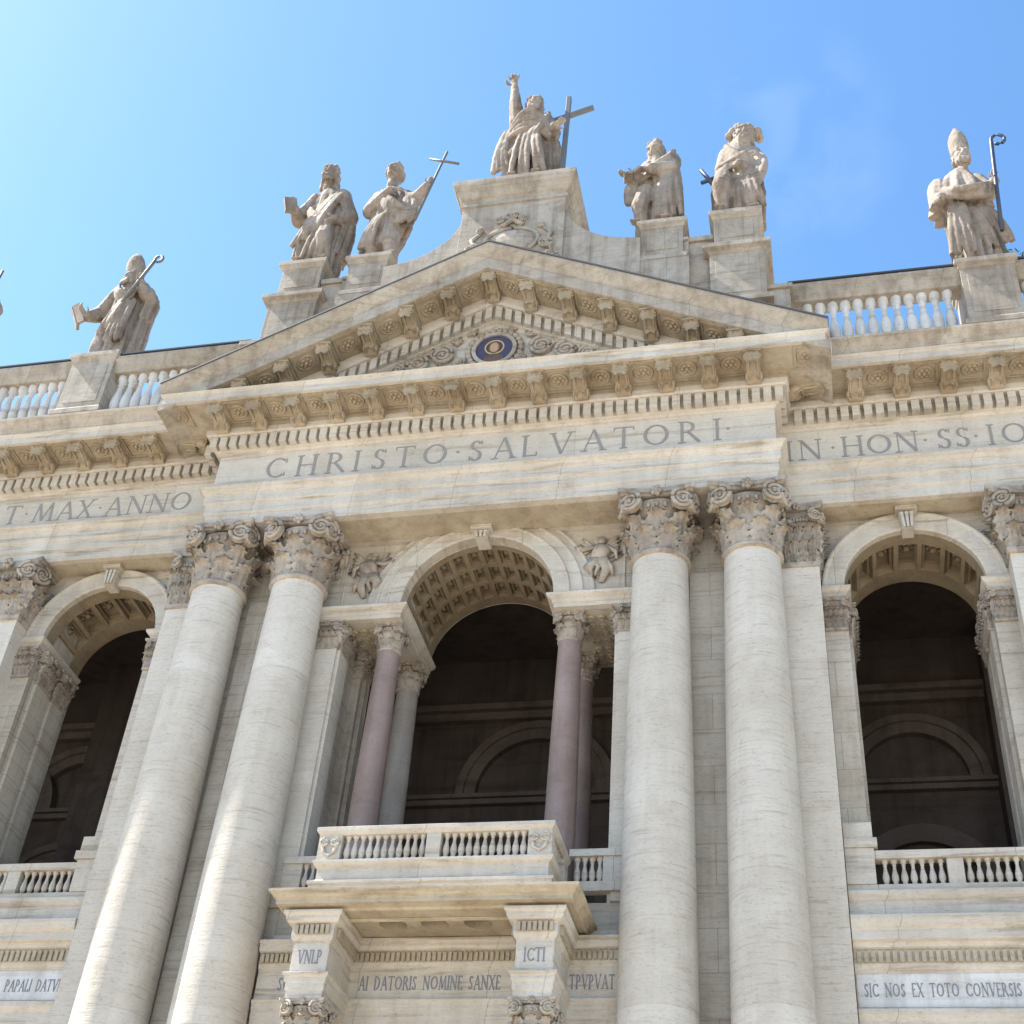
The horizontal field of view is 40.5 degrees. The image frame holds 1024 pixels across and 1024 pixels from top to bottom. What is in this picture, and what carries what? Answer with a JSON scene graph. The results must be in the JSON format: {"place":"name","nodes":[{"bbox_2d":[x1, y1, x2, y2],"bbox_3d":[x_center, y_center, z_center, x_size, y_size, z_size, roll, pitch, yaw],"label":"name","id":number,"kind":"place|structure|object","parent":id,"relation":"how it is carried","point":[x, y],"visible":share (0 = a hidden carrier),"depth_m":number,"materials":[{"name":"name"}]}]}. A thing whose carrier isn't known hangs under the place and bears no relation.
{"place":"outdoors","nodes":[
{"label":"outdoors","id":0,"kind":"place"},
{"bbox_2d":[0,167,1023,1023],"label":"church facade","id":1,"kind":"structure","parent":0,"point":[524,599],"depth_m":43.12,"materials":[{"name":"stone"}]},
{"bbox_2d":[0,270,3,315],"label":"statue","id":2,"kind":"object","parent":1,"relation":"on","point":[1,306],"visible":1,"depth_m":59.29,"materials":[{"name":"stone"}]},
{"bbox_2d":[72,254,163,352],"bbox_3d":[-16.346,-8.430,57.643,3.471,7.132,1.972,1,-40,6],"label":"statue","id":3,"kind":"object","parent":1,"relation":"on","point":[125,315],"visible":0.82,"depth_m":56.73,"materials":[{"name":"stone"}]},
{"bbox_2d":[284,163,358,277],"bbox_3d":[-7.874,-12.191,57.888,3.056,7.310,2.152,-4,-40,12],"label":"statue","id":4,"kind":"object","parent":1,"relation":"on","point":[325,221],"visible":0.8,"depth_m":56.88,"materials":[{"name":"stone"}]},
{"bbox_2d":[357,151,458,263],"bbox_3d":[-4.207,-12.182,57.014,3.996,6.949,1.798,-4,-40,12],"label":"statue","id":5,"kind":"object","parent":1,"relation":"on","point":[391,212],"visible":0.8,"depth_m":56.39,"materials":[{"name":"stone"}]},
{"bbox_2d":[490,74,593,175],"bbox_3d":[1.412,-16.092,58.680,4.149,8.414,2.100,-4,-40,12],"label":"statue","id":6,"kind":"object","parent":1,"relation":"on","point":[528,142],"visible":0.73,"depth_m":57.57,"materials":[{"name":"stone"}]},
{"bbox_2d":[618,138,684,236],"bbox_3d":[5.536,-12.672,54.500,2.525,5.928,2.209,-4,-40,12],"label":"statue","id":7,"kind":"object","parent":1,"relation":"on","point":[653,189],"visible":0.82,"depth_m":53.75,"materials":[{"name":"stone"}]},
{"bbox_2d":[700,122,767,231],"bbox_3d":[8.666,-13.200,54.124,2.654,6.490,2.187,-4,-40,12],"label":"statue","id":8,"kind":"object","parent":1,"relation":"on","point":[738,177],"visible":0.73,"depth_m":53.05,"materials":[{"name":"stone"}]},
{"bbox_2d":[927,128,1014,263],"bbox_3d":[16.847,-11.689,51.137,3.108,8.712,2.385,-4,-40,12],"label":"statue","id":9,"kind":"object","parent":1,"relation":"on","point":[965,214],"visible":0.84,"depth_m":49.88,"materials":[{"name":"stone"}]},
{"bbox_2d":[0,0,1023,408],"label":"sky","id":10,"kind":"structure","parent":0,"point":[180,131],"materials":[{"name":"blue"}]}
]}

